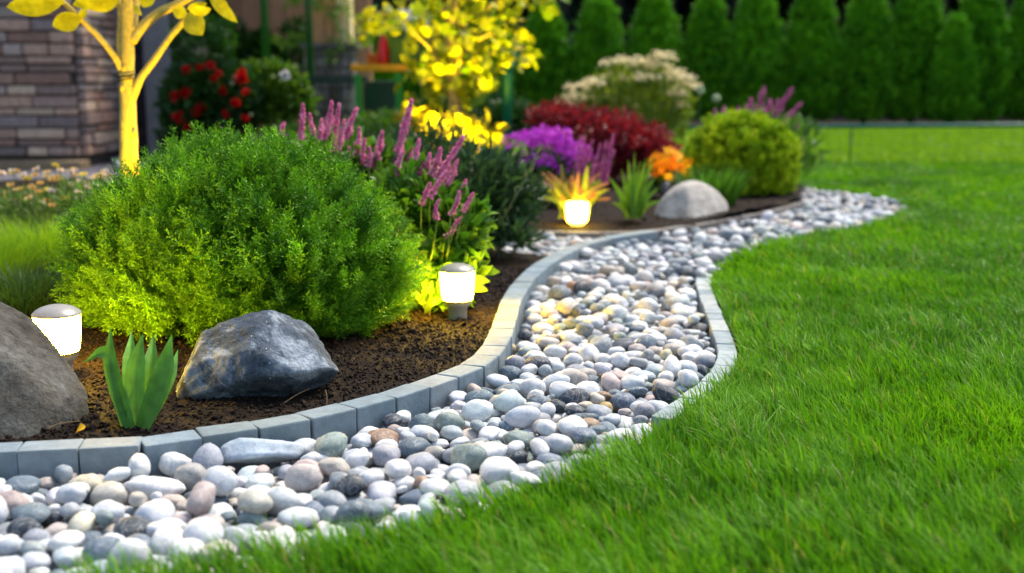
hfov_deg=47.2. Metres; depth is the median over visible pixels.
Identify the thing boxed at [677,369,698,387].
pebble
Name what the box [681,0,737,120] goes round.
columnar conifer
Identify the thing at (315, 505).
pebble
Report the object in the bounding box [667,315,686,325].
pebble
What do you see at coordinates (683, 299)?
pebble
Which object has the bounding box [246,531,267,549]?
pebble
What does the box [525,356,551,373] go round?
pebble
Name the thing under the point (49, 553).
pebble
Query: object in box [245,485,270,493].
pebble
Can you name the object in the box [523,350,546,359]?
pebble
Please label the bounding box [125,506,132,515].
pebble
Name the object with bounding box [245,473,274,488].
pebble
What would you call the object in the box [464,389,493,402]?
pebble
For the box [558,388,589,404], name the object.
pebble
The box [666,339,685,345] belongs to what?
pebble
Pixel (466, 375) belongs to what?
kerb block
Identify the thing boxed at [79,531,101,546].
pebble
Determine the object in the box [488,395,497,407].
pebble
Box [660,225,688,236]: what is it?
kerb block
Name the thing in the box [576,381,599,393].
pebble
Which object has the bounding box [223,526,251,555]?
pebble
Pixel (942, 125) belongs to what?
fence
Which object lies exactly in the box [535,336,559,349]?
pebble
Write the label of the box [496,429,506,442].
pebble
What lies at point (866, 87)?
columnar conifer
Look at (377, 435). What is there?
pebble
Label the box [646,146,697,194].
orange flower plant
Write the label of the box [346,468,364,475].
pebble
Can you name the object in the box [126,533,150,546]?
pebble
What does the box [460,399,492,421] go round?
pebble
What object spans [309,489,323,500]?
pebble
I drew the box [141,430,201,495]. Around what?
kerb block
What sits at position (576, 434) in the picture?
pebble
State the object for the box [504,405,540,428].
pebble
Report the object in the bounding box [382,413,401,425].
pebble
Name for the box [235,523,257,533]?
pebble
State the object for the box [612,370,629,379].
pebble
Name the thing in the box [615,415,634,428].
pebble
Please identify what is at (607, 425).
pebble
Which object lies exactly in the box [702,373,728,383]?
kerb block
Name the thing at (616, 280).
pebble
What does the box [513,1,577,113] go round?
columnar conifer
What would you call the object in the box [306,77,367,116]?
green rail
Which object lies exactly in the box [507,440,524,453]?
pebble
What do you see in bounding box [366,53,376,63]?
clay pot
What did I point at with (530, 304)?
pebble
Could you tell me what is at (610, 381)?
pebble
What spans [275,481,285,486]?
pebble
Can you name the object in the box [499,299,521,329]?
kerb block
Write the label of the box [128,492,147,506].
pebble
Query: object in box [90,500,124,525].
pebble
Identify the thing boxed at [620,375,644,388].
pebble
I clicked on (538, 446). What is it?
pebble
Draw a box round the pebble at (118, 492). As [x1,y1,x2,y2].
[90,481,128,505]
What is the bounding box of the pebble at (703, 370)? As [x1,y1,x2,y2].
[697,364,707,376]
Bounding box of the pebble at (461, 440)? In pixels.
[449,437,469,447]
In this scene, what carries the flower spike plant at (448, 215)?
on the soil bed
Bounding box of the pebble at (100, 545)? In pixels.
[81,536,120,565]
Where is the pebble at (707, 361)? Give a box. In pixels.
[692,354,714,368]
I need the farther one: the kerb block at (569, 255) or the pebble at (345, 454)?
the kerb block at (569, 255)
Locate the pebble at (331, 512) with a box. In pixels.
[321,506,339,522]
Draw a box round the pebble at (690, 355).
[681,351,698,360]
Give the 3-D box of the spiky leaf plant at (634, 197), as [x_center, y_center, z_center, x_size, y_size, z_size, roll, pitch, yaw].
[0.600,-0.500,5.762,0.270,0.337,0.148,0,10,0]
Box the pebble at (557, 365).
[549,359,565,373]
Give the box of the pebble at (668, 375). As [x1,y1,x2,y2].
[657,371,673,380]
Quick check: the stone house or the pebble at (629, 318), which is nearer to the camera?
the pebble at (629, 318)
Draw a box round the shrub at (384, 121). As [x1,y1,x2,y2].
[349,106,436,150]
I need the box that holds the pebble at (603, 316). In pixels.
[592,312,607,323]
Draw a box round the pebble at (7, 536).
[0,534,18,541]
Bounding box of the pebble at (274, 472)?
[268,466,280,476]
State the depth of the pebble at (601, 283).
4.10 m
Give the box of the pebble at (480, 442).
[475,441,484,444]
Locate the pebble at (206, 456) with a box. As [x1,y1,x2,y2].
[192,443,223,469]
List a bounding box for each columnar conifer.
[372,22,410,118]
[400,11,454,105]
[459,5,517,112]
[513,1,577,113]
[567,0,629,106]
[625,0,687,121]
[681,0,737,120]
[722,0,789,118]
[781,0,844,123]
[837,0,901,123]
[883,0,945,123]
[923,11,982,122]
[947,0,1019,122]
[1000,0,1023,122]
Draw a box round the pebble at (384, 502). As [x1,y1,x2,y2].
[374,497,395,514]
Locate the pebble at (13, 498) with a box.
[0,490,29,512]
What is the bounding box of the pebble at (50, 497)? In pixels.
[45,488,62,505]
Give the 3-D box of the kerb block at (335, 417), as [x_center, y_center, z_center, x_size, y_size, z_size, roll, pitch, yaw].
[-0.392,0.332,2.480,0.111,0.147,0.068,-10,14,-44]
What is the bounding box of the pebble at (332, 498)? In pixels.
[317,490,346,506]
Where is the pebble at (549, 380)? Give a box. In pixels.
[542,374,569,394]
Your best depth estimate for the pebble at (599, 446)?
2.32 m
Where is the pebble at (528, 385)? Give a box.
[520,378,545,398]
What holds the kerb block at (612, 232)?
on the ground at (837, 119)
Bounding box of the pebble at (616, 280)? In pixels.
[609,275,629,287]
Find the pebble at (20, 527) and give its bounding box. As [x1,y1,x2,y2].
[6,517,42,538]
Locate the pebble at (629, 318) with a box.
[623,314,639,322]
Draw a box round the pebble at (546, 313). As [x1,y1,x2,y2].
[540,308,558,318]
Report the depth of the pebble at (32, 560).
1.78 m
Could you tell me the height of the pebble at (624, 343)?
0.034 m
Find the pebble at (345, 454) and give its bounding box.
[339,448,362,458]
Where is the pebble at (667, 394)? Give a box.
[652,385,679,403]
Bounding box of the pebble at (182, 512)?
[176,511,190,516]
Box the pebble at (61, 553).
[52,546,81,567]
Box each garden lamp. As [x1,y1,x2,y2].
[31,304,81,369]
[439,263,474,319]
[565,201,588,226]
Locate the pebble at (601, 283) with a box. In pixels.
[591,278,610,289]
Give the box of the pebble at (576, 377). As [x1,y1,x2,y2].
[561,370,588,384]
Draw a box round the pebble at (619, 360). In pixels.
[610,352,629,369]
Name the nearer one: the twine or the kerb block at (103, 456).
the kerb block at (103, 456)
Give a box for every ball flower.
[696,86,704,126]
[712,94,720,108]
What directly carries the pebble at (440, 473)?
on the pebbles at (678, 259)
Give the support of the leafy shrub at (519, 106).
on the soil bed
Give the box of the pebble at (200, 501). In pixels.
[185,481,215,516]
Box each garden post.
[259,0,271,133]
[304,0,314,121]
[500,51,516,155]
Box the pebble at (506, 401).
[493,389,523,412]
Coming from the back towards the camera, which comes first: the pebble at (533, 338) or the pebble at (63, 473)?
the pebble at (533, 338)
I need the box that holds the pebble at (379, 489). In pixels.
[367,480,396,499]
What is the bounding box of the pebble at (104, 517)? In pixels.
[95,509,113,525]
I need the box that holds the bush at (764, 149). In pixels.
[681,107,804,195]
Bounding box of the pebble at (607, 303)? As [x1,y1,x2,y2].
[600,301,612,308]
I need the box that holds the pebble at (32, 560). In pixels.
[22,552,50,572]
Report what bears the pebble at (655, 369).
on the pebbles at (678, 259)
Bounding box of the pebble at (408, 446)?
[398,436,431,458]
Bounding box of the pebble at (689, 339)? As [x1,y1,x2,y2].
[680,335,704,348]
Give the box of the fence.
[664,123,1023,162]
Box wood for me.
[371,0,1015,115]
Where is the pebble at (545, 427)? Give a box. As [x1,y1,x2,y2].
[536,419,557,435]
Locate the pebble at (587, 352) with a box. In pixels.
[579,344,599,363]
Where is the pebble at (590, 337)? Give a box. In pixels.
[587,335,598,343]
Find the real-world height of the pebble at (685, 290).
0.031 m
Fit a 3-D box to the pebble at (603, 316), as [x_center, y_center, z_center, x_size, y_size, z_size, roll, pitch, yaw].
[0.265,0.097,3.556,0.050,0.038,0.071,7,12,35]
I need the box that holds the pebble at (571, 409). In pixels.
[564,404,585,414]
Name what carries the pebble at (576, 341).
on the pebbles at (678, 259)
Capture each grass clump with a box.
[0,209,80,273]
[0,228,56,281]
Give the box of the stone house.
[0,0,372,169]
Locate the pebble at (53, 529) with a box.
[45,522,67,535]
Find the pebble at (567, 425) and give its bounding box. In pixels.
[558,415,587,436]
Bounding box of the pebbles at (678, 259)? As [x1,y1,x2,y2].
[0,187,907,572]
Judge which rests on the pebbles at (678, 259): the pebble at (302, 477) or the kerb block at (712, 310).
the pebble at (302, 477)
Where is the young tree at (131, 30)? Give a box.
[7,0,236,175]
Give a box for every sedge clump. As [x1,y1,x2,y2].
[0,255,75,316]
[10,262,70,294]
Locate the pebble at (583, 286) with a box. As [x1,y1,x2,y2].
[573,281,591,295]
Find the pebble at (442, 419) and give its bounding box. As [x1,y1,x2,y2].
[435,412,465,430]
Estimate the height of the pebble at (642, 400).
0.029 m
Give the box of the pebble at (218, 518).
[197,514,224,526]
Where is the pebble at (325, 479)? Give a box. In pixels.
[321,475,328,483]
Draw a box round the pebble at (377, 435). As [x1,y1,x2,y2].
[367,428,398,445]
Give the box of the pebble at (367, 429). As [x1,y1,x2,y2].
[357,426,378,444]
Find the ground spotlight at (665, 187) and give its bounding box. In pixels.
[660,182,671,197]
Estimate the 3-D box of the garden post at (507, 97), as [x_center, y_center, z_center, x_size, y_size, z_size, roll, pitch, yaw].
[-0.035,-1.227,8.516,0.140,0.959,0.140,0,10,0]
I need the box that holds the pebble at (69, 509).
[59,502,79,517]
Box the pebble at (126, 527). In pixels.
[113,516,152,537]
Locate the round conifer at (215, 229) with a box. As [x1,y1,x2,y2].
[43,119,436,345]
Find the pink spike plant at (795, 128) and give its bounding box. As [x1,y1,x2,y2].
[713,86,831,176]
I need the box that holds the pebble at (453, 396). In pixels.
[448,391,466,401]
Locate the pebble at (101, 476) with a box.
[96,474,104,482]
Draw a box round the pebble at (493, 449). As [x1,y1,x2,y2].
[480,442,507,457]
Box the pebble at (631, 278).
[622,274,635,281]
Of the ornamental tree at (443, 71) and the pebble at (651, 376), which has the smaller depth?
the pebble at (651, 376)
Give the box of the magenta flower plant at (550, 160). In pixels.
[502,123,595,206]
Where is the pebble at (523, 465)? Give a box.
[516,463,526,471]
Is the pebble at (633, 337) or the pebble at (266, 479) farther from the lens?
the pebble at (633, 337)
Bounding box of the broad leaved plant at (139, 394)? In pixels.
[84,327,177,429]
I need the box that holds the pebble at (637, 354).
[624,351,642,357]
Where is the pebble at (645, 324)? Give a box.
[632,320,648,327]
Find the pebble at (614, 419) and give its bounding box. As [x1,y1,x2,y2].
[603,413,620,425]
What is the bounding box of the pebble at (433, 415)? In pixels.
[428,409,458,423]
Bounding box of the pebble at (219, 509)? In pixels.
[206,502,236,525]
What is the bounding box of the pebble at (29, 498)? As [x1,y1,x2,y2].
[22,493,33,502]
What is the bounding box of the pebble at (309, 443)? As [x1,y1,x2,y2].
[294,438,315,459]
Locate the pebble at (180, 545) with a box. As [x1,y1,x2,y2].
[167,538,204,563]
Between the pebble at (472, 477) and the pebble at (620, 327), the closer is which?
the pebble at (472, 477)
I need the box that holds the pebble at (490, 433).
[479,426,500,441]
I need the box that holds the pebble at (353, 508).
[336,500,369,522]
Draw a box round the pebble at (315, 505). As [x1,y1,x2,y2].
[303,500,323,521]
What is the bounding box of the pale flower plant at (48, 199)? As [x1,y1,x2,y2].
[0,163,113,234]
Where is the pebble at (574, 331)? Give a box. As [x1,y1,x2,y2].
[558,330,579,335]
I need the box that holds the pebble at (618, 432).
[604,428,631,448]
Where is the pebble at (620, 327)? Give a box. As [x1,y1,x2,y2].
[605,323,625,332]
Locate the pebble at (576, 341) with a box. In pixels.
[561,337,580,345]
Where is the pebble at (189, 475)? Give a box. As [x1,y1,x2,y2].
[174,462,205,494]
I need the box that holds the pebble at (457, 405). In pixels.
[450,400,465,409]
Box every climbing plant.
[204,0,305,76]
[269,0,373,121]
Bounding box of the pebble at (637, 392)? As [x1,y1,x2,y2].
[624,387,647,397]
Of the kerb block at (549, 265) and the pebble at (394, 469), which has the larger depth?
the kerb block at (549, 265)
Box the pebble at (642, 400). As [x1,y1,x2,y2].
[636,398,647,402]
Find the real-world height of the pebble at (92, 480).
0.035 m
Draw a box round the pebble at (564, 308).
[555,301,574,317]
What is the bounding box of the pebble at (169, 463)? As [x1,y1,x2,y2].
[158,452,191,476]
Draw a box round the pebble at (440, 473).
[429,469,447,479]
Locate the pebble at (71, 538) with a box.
[47,530,84,551]
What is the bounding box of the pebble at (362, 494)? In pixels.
[345,491,366,500]
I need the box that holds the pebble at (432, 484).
[419,478,449,496]
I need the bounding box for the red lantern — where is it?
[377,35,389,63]
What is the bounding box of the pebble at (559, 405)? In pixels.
[547,399,565,413]
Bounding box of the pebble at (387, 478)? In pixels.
[364,468,390,489]
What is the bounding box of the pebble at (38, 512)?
[10,502,51,522]
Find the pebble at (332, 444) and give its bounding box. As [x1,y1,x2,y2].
[314,432,347,456]
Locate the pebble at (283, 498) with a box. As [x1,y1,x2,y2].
[267,486,299,516]
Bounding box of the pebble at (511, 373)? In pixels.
[498,365,521,380]
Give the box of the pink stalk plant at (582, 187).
[542,133,615,218]
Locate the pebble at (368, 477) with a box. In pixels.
[358,469,384,486]
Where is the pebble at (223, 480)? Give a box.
[201,465,238,495]
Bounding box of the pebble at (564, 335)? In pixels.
[561,332,581,340]
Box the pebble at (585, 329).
[576,322,593,336]
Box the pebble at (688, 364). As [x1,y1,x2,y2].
[679,360,697,370]
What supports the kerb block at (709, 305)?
on the ground at (837, 119)
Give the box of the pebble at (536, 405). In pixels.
[523,402,541,408]
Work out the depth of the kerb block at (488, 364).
2.90 m
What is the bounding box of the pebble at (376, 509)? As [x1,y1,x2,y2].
[355,498,383,521]
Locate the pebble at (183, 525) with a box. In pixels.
[178,519,186,529]
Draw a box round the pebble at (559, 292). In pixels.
[548,285,568,299]
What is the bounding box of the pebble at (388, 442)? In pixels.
[375,439,397,446]
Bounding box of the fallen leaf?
[76,423,84,432]
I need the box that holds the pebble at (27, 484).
[5,475,41,494]
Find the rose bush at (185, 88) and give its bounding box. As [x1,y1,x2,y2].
[151,4,267,152]
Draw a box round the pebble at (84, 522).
[67,511,96,532]
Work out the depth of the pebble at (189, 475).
2.15 m
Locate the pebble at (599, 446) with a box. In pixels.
[588,443,609,456]
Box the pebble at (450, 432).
[440,425,462,440]
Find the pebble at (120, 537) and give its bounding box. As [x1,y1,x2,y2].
[103,533,125,539]
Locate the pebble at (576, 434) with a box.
[569,427,596,443]
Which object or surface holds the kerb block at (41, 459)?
on the ground at (837, 119)
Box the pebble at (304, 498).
[297,493,312,506]
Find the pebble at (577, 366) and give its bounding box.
[565,364,586,369]
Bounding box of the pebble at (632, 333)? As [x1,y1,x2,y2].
[627,331,639,337]
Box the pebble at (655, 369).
[642,363,662,378]
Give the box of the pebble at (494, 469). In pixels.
[479,456,518,483]
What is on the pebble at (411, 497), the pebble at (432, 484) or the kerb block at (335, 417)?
the pebble at (432, 484)
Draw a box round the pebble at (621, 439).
[620,433,643,445]
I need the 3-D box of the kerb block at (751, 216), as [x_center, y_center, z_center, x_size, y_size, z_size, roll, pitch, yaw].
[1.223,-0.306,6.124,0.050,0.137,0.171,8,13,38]
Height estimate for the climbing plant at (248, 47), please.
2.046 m
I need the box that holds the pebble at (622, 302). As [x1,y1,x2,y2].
[607,297,628,307]
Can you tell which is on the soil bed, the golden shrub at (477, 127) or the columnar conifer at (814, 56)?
the golden shrub at (477, 127)
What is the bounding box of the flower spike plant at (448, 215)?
[279,98,500,313]
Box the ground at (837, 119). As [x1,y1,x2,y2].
[43,113,1021,565]
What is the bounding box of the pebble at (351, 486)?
[336,475,364,497]
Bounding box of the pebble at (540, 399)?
[526,394,550,404]
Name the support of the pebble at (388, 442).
on the pebbles at (678, 259)
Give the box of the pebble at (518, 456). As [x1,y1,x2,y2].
[509,449,527,463]
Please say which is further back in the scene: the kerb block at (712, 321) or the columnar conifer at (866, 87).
the columnar conifer at (866, 87)
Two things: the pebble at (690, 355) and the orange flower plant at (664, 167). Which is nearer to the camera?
the pebble at (690, 355)
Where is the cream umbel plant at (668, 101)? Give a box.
[556,50,702,165]
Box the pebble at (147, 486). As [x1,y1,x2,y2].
[122,476,185,501]
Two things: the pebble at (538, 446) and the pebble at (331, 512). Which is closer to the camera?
the pebble at (331, 512)
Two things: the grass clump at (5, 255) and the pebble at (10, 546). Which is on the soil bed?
the grass clump at (5, 255)
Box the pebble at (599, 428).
[589,425,605,433]
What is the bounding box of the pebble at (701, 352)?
[696,350,716,358]
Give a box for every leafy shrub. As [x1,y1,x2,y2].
[240,55,322,134]
[249,115,436,156]
[393,86,551,152]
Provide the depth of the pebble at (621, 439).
2.36 m
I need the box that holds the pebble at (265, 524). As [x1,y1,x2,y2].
[255,521,281,531]
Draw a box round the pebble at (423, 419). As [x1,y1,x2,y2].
[409,413,434,428]
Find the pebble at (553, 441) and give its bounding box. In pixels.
[543,433,573,454]
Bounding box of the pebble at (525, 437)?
[504,430,531,447]
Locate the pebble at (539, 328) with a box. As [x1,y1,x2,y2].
[531,323,553,334]
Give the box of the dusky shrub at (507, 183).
[369,115,550,259]
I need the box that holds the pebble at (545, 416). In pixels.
[524,412,551,434]
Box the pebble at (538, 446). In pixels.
[530,438,549,455]
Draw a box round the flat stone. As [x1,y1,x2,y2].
[220,438,304,464]
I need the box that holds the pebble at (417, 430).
[410,425,439,442]
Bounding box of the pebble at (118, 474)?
[103,467,131,481]
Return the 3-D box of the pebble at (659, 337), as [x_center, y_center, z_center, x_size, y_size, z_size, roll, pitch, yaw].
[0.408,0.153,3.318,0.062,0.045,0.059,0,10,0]
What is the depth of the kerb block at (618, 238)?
5.21 m
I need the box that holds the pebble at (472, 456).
[451,443,486,471]
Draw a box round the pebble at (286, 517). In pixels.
[277,506,319,527]
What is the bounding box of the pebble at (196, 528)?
[183,517,223,543]
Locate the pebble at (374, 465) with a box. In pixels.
[367,463,379,468]
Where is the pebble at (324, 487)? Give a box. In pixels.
[317,482,333,491]
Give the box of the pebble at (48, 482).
[40,477,55,488]
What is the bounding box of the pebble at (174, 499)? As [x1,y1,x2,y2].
[162,494,185,508]
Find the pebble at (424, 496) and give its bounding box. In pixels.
[417,493,435,505]
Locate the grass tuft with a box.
[668,161,756,205]
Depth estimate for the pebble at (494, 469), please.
2.13 m
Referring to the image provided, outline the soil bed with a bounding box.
[0,162,806,442]
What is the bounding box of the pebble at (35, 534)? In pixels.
[22,528,51,540]
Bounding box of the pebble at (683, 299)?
[675,294,690,306]
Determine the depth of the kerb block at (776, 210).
6.38 m
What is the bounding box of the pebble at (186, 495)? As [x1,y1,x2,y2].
[183,491,191,498]
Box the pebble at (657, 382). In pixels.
[653,379,673,387]
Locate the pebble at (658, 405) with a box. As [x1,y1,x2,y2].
[646,400,667,412]
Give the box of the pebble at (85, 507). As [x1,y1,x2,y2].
[62,503,91,522]
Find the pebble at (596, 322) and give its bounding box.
[584,316,603,329]
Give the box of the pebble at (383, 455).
[372,444,399,467]
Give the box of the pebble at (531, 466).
[525,461,544,472]
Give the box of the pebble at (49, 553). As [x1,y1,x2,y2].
[39,538,52,558]
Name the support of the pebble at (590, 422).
on the pebbles at (678, 259)
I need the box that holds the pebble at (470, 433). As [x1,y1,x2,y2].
[462,428,478,439]
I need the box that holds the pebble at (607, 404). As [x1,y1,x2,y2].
[600,401,612,411]
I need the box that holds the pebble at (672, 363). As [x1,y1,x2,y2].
[661,355,680,378]
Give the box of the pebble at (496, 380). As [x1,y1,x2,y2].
[486,374,509,387]
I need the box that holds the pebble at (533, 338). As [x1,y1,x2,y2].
[525,334,539,342]
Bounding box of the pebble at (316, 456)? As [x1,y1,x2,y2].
[300,452,327,461]
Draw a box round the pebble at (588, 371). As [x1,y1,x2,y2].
[579,368,596,375]
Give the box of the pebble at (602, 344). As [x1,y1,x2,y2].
[589,336,611,352]
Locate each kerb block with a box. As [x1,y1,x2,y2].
[0,442,22,480]
[17,439,83,502]
[79,436,141,506]
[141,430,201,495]
[195,421,258,474]
[249,414,310,470]
[295,403,355,444]
[338,394,394,433]
[378,384,428,426]
[410,374,457,411]
[437,364,482,401]
[461,355,497,389]
[474,345,505,370]
[482,336,510,357]
[487,328,513,355]
[492,320,515,354]
[494,313,517,352]
[497,306,519,341]
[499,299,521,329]
[502,293,524,324]
[506,287,527,310]
[510,282,532,301]
[514,276,536,291]
[520,272,541,285]
[524,266,547,285]
[531,230,564,239]
[531,262,552,276]
[538,258,558,273]
[545,254,565,271]
[552,250,573,261]
[560,246,581,260]
[564,231,600,238]
[569,243,590,258]
[578,240,601,251]
[592,237,612,247]
[601,231,635,234]
[604,235,626,247]
[616,232,641,243]
[633,230,657,243]
[636,229,666,237]
[651,407,683,431]
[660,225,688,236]
[668,398,695,408]
[679,388,709,398]
[688,223,707,233]
[693,381,718,390]
[696,278,709,280]
[696,281,710,288]
[696,286,711,301]
[697,290,713,309]
[698,294,714,312]
[700,219,724,229]
[700,299,716,322]
[702,303,718,322]
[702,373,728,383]
[704,308,721,323]
[706,314,723,336]
[707,319,725,342]
[710,324,729,347]
[710,365,733,374]
[712,331,731,348]
[714,337,734,361]
[715,358,736,372]
[716,344,735,359]
[717,350,736,358]
[720,216,742,225]
[738,213,757,220]
[753,211,765,219]
[764,208,782,214]
[775,205,793,212]
[788,202,803,209]
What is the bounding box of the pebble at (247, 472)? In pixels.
[237,465,257,478]
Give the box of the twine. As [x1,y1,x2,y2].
[118,73,136,81]
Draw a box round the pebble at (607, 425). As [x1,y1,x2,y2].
[600,421,616,431]
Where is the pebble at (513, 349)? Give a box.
[512,344,515,354]
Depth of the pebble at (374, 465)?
2.31 m
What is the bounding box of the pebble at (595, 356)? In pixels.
[593,353,607,361]
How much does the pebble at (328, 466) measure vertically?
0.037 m
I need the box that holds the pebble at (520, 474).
[510,471,540,487]
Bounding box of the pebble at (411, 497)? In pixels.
[397,488,423,505]
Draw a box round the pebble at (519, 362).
[505,355,525,368]
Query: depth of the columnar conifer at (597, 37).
19.78 m
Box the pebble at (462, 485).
[444,480,483,502]
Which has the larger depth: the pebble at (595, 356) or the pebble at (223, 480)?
the pebble at (595, 356)
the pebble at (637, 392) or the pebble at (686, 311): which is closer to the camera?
the pebble at (637, 392)
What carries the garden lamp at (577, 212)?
on the soil bed
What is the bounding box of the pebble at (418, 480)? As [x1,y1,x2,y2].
[414,476,427,488]
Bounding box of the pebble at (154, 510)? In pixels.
[134,498,175,521]
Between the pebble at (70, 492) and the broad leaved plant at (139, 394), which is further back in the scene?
the broad leaved plant at (139, 394)
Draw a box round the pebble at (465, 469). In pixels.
[445,463,470,477]
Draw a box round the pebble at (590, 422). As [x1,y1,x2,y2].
[583,417,599,427]
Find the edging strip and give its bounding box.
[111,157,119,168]
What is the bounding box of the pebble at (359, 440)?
[350,433,372,448]
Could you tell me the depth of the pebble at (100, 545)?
1.80 m
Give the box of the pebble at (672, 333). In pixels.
[663,327,685,340]
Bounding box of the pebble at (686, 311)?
[671,305,693,317]
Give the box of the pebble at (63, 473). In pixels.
[54,464,72,484]
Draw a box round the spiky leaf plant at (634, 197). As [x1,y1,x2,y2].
[608,152,661,218]
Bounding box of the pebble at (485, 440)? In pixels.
[465,437,488,443]
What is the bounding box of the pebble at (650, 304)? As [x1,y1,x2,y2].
[638,298,658,311]
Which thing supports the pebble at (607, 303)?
on the pebbles at (678, 259)
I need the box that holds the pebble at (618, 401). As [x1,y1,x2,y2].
[610,393,635,413]
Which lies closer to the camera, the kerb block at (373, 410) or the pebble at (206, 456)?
the pebble at (206, 456)
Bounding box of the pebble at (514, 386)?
[493,383,520,394]
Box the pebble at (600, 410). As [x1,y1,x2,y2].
[585,404,611,416]
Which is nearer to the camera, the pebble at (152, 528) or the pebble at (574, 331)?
the pebble at (152, 528)
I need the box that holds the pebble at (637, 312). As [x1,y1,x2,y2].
[632,309,649,315]
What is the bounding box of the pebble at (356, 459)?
[344,451,369,468]
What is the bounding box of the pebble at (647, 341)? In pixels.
[636,335,656,348]
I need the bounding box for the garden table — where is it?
[351,64,416,120]
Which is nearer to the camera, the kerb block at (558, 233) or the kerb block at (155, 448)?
the kerb block at (155, 448)
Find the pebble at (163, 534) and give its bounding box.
[149,525,184,555]
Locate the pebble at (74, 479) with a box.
[68,474,85,483]
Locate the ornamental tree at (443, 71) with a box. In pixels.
[354,0,569,149]
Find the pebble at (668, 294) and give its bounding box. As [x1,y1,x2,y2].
[664,291,679,298]
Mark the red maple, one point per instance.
(641, 141)
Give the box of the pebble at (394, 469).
[384,459,411,479]
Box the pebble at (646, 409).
[633,403,655,418]
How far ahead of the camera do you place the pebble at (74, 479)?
2.14 m
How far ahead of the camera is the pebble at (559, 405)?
2.61 m
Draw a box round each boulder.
[0,302,88,438]
[176,310,338,399]
[654,180,728,222]
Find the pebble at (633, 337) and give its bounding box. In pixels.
[628,333,648,340]
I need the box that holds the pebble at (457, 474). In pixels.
[447,468,466,483]
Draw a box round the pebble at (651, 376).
[630,370,655,383]
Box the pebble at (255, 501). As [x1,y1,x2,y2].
[237,490,272,513]
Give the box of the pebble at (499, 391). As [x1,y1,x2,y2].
[496,388,507,394]
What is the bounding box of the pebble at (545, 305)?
[539,302,555,309]
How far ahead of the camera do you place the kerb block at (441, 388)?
2.70 m
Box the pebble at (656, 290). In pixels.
[645,284,665,297]
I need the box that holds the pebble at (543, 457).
[535,452,563,463]
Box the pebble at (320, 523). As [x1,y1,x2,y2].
[309,521,328,529]
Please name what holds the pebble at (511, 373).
on the pebbles at (678, 259)
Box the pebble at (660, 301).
[656,299,665,303]
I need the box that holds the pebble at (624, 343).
[612,338,634,350]
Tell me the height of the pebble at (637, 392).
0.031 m
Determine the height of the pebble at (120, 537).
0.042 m
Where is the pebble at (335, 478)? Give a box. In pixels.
[329,472,346,490]
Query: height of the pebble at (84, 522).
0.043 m
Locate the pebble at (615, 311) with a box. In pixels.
[605,305,626,319]
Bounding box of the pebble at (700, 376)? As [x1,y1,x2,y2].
[692,370,703,380]
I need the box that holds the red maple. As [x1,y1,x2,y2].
[523,94,685,185]
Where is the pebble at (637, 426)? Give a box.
[629,423,651,441]
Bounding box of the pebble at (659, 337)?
[649,333,666,343]
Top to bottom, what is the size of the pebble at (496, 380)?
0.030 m
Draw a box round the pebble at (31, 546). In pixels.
[21,540,46,553]
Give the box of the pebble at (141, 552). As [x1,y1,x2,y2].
[110,538,152,568]
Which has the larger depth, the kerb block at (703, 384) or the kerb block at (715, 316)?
the kerb block at (715, 316)
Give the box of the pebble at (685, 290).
[678,288,695,294]
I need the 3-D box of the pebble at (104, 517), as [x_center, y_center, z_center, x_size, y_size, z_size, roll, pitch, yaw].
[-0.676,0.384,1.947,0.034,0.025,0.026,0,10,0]
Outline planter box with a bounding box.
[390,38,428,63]
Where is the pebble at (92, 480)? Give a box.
[76,473,101,494]
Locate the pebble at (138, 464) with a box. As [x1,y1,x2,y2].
[128,453,150,477]
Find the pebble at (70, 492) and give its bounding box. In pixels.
[55,483,86,504]
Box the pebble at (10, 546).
[0,537,23,556]
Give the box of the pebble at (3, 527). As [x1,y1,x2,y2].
[0,522,10,535]
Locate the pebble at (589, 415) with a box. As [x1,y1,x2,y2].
[557,413,598,422]
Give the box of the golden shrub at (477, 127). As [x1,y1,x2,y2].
[392,101,509,163]
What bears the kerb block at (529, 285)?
on the ground at (837, 119)
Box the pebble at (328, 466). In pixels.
[318,457,349,476]
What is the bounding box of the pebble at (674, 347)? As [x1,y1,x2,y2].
[662,342,683,357]
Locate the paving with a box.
[0,159,148,179]
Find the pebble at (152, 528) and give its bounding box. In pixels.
[146,518,182,535]
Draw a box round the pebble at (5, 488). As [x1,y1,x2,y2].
[0,485,11,491]
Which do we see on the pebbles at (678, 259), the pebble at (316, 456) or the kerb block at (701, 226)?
the pebble at (316, 456)
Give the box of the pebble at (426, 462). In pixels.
[406,452,437,475]
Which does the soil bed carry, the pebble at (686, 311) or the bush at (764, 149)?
the bush at (764, 149)
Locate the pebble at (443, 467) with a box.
[438,464,448,472]
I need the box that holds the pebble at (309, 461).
[295,459,323,476]
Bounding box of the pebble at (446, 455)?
[441,447,454,463]
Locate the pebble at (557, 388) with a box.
[549,381,577,398]
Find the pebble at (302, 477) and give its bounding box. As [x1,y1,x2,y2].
[284,463,322,492]
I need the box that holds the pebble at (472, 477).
[466,474,481,485]
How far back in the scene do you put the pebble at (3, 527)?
1.93 m
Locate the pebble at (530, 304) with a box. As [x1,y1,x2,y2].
[525,300,541,309]
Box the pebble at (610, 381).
[600,372,622,391]
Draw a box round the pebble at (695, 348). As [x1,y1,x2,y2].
[686,344,702,352]
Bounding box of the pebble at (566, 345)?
[558,342,575,354]

